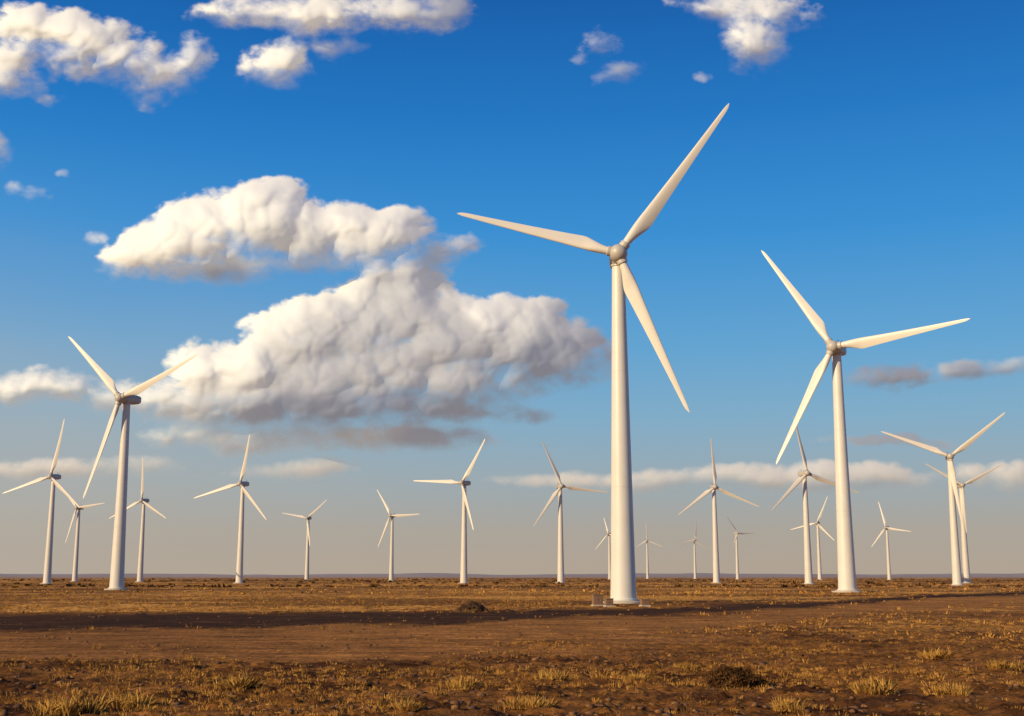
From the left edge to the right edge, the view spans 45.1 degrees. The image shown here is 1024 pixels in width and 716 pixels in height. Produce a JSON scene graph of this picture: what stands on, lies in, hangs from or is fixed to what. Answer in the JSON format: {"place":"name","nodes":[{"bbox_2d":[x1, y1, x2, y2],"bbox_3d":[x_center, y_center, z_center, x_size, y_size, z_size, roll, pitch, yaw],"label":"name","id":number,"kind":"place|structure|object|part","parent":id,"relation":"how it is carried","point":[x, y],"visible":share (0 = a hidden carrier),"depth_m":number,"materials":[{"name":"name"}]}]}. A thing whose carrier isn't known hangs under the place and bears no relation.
{"place":"outdoors","nodes":[
{"label":"outdoors","id":0,"kind":"place"},
{"bbox_2d":[0,577,1023,715],"bbox_3d":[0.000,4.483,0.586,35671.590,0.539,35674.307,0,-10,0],"label":"ground","id":1,"kind":"structure","parent":0,"point":[243,645],"depth_m":80.15,"materials":[{"name":"brown soil"}]},
{"bbox_2d":[2,421,78,583],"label":"wind turbine","id":2,"kind":"object","parent":1,"relation":"on","point":[49,547],"visible":0.98,"depth_m":696.11,"materials":[{"name":"white paint"}]},
{"bbox_2d":[25,692,115,715],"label":"grass tuft","id":3,"kind":"object","parent":1,"relation":"on","point":[66,708],"visible":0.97,"depth_m":39.60,"materials":[{"name":"yellow plant"}]},
{"bbox_2d":[65,500,103,581],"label":"wind turbine","id":4,"kind":"object","parent":1,"relation":"on","point":[75,560],"visible":0.88,"depth_m":1013.79,"materials":[{"name":"white paint"}]},
{"bbox_2d":[103,688,158,707],"bbox_3d":[-13.011,11.628,42.275,2.419,0.654,1.948,-3,-11,17],"label":"grass tuft","id":5,"kind":"object","parent":1,"relation":"on","point":[131,701],"visible":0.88,"depth_m":41.99,"materials":[{"name":"yellow plant"}]},
{"bbox_2d":[68,336,197,589],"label":"wind turbine","id":6,"kind":"object","parent":1,"relation":"on","point":[128,398],"visible":0.97,"depth_m":400.75,"materials":[{"name":"white paint"}]},
{"bbox_2d":[109,457,165,581],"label":"wind turbine","id":7,"kind":"object","parent":1,"relation":"on","point":[144,502],"visible":0.89,"depth_m":917.48,"materials":[{"name":"white paint"}]},
{"bbox_2d":[194,434,265,582],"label":"wind turbine","id":8,"kind":"object","parent":1,"relation":"on","point":[239,565],"visible":1,"depth_m":750.29,"materials":[{"name":"white paint"}]},
{"bbox_2d":[207,672,268,688],"bbox_3d":[-10.697,12.486,47.994,2.217,0.683,2.053,0,-10,0],"label":"grass tuft","id":9,"kind":"object","parent":1,"relation":"on","point":[246,682],"visible":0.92,"depth_m":47.63,"materials":[{"name":"yellow plant"}]},
{"bbox_2d":[283,500,325,580],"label":"wind turbine","id":10,"kind":"object","parent":1,"relation":"on","point":[309,518],"visible":0.97,"depth_m":1196.27,"materials":[{"name":"white paint"}]},
{"bbox_2d":[377,490,418,580],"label":"wind turbine","id":11,"kind":"object","parent":1,"relation":"on","point":[391,564],"visible":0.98,"depth_m":1148.54,"materials":[{"name":"white paint"}]},
{"bbox_2d":[388,695,425,710],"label":"grass tuft","id":12,"kind":"object","parent":1,"relation":"on","point":[407,705],"visible":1,"depth_m":39.80,"materials":[{"name":"yellow plant"}]},
{"bbox_2d":[414,439,484,582],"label":"wind turbine","id":13,"kind":"object","parent":1,"relation":"on","point":[465,509],"visible":0.98,"depth_m":743.45,"materials":[{"name":"white paint"}]},
{"bbox_2d":[434,675,481,689],"bbox_3d":[-2.083,12.887,49.131,2.164,0.600,2.402,0,-10,0],"label":"grass tuft","id":14,"kind":"object","parent":1,"relation":"on","point":[457,684],"visible":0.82,"depth_m":49.16,"materials":[{"name":"yellow plant"}]},
{"bbox_2d":[455,599,492,612],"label":"mound","id":15,"kind":"object","parent":1,"relation":"on","point":[469,606],"visible":0.98,"depth_m":150.54,"materials":[{"name":"brown soil"}]},
{"bbox_2d":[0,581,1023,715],"bbox_3d":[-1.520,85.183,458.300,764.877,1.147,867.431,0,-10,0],"label":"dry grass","id":16,"kind":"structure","parent":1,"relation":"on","point":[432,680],"depth_m":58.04,"materials":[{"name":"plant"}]},
{"bbox_2d":[0,613,1023,715],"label":"stones","id":17,"kind":"object","parent":1,"relation":"on","point":[291,710],"visible":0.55,"depth_m":51.42,"materials":[{"name":"stone"}]},
{"bbox_2d":[0,578,1023,587],"bbox_3d":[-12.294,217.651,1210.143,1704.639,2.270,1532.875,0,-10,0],"label":"scrub","id":18,"kind":"object","parent":1,"relation":"on","point":[543,584],"visible":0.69,"depth_m":677.74,"materials":[{"name":"brown plant"}]},
{"bbox_2d":[501,692,561,709],"bbox_3d":[0.530,11.197,40.427,2.178,0.581,1.651,-7,-12,34],"label":"grass tuft","id":19,"kind":"object","parent":1,"relation":"on","point":[521,703],"visible":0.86,"depth_m":40.22,"materials":[{"name":"yellow plant"}]},
{"bbox_2d":[533,668,578,680],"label":"grass tuft","id":20,"kind":"object","parent":1,"relation":"on","point":[552,675],"visible":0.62,"depth_m":51.98,"materials":[{"name":"yellow plant"}]},
{"bbox_2d":[533,441,607,582],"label":"wind turbine","id":21,"kind":"object","parent":1,"relation":"on","point":[560,572],"visible":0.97,"depth_m":770.55,"materials":[{"name":"white paint"}]},
{"bbox_2d":[457,104,728,603],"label":"wind turbine","id":22,"kind":"object","parent":1,"relation":"on","point":[623,574],"visible":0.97,"depth_m":207.52,"materials":[{"name":"white metal"}]},
{"bbox_2d":[591,594,603,605],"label":"electrical cabinet","id":23,"kind":"object","parent":1,"relation":"on","point":[597,599],"visible":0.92,"depth_m":183.21,"materials":[{"name":"metal"}]},
{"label":"door","id":24,"kind":"part","parent":23,"relation":"part of","materials":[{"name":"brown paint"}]},
{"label":"door","id":25,"kind":"part","parent":23,"relation":"part of","materials":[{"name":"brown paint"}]},
{"bbox_2d":[597,520,610,578],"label":"wind turbine","id":26,"kind":"object","parent":1,"relation":"on","point":[609,561],"visible":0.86,"depth_m":1653.25,"materials":[{"name":"white paint"}]},
{"bbox_2d":[603,598,613,606],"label":"electrical cabinet","id":27,"kind":"object","parent":1,"relation":"on","point":[608,602],"visible":0.94,"depth_m":178.41,"materials":[{"name":"metal"}]},
{"bbox_2d":[623,670,656,680],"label":"grass tuft","id":28,"kind":"object","parent":1,"relation":"on","point":[630,677],"visible":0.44,"depth_m":52.66,"materials":[{"name":"yellow plant"}]},
{"bbox_2d":[639,599,650,606],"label":"electrical cabinet","id":29,"kind":"object","parent":1,"relation":"on","point":[645,602],"visible":0.95,"depth_m":180.74,"materials":[{"name":"metal"}]},
{"bbox_2d":[637,527,662,578],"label":"wind turbine","id":30,"kind":"object","parent":1,"relation":"on","point":[647,568],"visible":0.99,"depth_m":1951.59,"materials":[{"name":"white paint"}]},
{"bbox_2d":[672,661,696,669],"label":"grass tuft","id":31,"kind":"object","parent":1,"relation":"on","point":[686,666],"visible":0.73,"depth_m":58.36,"materials":[{"name":"yellow plant"}]},
{"bbox_2d":[680,528,705,578],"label":"wind turbine","id":32,"kind":"object","parent":1,"relation":"on","point":[695,574],"visible":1,"depth_m":1907.79,"materials":[{"name":"white paint"}]},
{"bbox_2d":[678,439,758,582],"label":"wind turbine","id":33,"kind":"object","parent":1,"relation":"on","point":[716,569],"visible":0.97,"depth_m":777.97,"materials":[{"name":"white paint"}]},
{"bbox_2d":[705,665,768,688],"bbox_3d":[9.154,12.982,50.205,2.615,0.991,2.177,0,-10,0],"label":"shrub","id":34,"kind":"object","parent":1,"relation":"on","point":[729,677],"visible":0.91,"depth_m":49.65,"materials":[{"name":"brown plant"}]},
{"bbox_2d":[727,517,753,578],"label":"wind turbine","id":35,"kind":"object","parent":1,"relation":"on","point":[736,533],"visible":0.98,"depth_m":1622.06,"materials":[{"name":"white paint"}]},
{"bbox_2d":[767,694,806,711],"bbox_3d":[8.908,11.117,39.806,1.483,0.514,1.815,0,-10,0],"label":"grass tuft","id":36,"kind":"object","parent":1,"relation":"on","point":[781,705],"visible":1,"depth_m":39.71,"materials":[{"name":"yellow plant"}]},
{"bbox_2d":[791,496,833,579],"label":"wind turbine","id":37,"kind":"object","parent":1,"relation":"on","point":[817,522],"visible":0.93,"depth_m":1304.54,"materials":[{"name":"white paint"}]},
{"bbox_2d":[771,417,858,583],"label":"wind turbine","id":38,"kind":"object","parent":1,"relation":"on","point":[803,475],"visible":0.91,"depth_m":673.86,"materials":[{"name":"white paint"}]},
{"bbox_2d":[761,250,969,591],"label":"wind turbine","id":39,"kind":"object","parent":1,"relation":"on","point":[835,351],"visible":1,"depth_m":344.00,"materials":[{"name":"white paint"}]},
{"bbox_2d":[847,676,908,695],"bbox_3d":[13.863,12.486,47.197,2.183,0.735,2.456,7,-12,-35],"label":"grass tuft","id":40,"kind":"object","parent":1,"relation":"on","point":[870,688],"visible":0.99,"depth_m":46.89,"materials":[{"name":"yellow plant"}]},
{"bbox_2d":[871,502,910,579],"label":"wind turbine","id":41,"kind":"object","parent":1,"relation":"on","point":[888,557],"visible":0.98,"depth_m":1433.96,"materials":[{"name":"white paint"}]},
{"bbox_2d":[913,647,955,659],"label":"grass tuft","id":42,"kind":"object","parent":1,"relation":"on","point":[938,655],"visible":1,"depth_m":64.81,"materials":[{"name":"yellow plant"}]},
{"bbox_2d":[881,412,1004,585],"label":"wind turbine","id":43,"kind":"object","parent":1,"relation":"on","point":[955,550],"visible":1,"depth_m":579.28,"materials":[{"name":"white paint"}]},
{"bbox_2d":[928,680,973,695],"bbox_3d":[16.673,12.493,46.751,1.794,0.561,2.305,-3,-10,16],"label":"grass tuft","id":44,"kind":"object","parent":1,"relation":"on","point":[953,690],"visible":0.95,"depth_m":46.47,"materials":[{"name":"yellow plant"}]},
{"bbox_2d":[926,464,1002,582],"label":"wind turbine","id":45,"kind":"object","parent":1,"relation":"on","point":[965,561],"visible":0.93,"depth_m":762.77,"materials":[{"name":"white paint"}]},
{"bbox_2d":[982,658,1023,670],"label":"grass tuft","id":46,"kind":"object","parent":1,"relation":"on","point":[995,664],"visible":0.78,"depth_m":58.18,"materials":[{"name":"yellow plant"}]},
{"bbox_2d":[0,593,1023,630],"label":"road","id":47,"kind":"structure","parent":0,"point":[144,620],"depth_m":128.50,"materials":[{"name":"brown soil"}]},
{"bbox_2d":[0,573,1023,576],"bbox_3d":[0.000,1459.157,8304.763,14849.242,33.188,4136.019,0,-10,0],"label":"hills","id":48,"kind":"structure","parent":0,"point":[537,575],"depth_m":8845.98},
{"bbox_2d":[0,0,1023,574],"label":"sky","id":49,"kind":"structure","parent":0,"point":[874,154],"materials":[{"name":"blue"}]}
]}

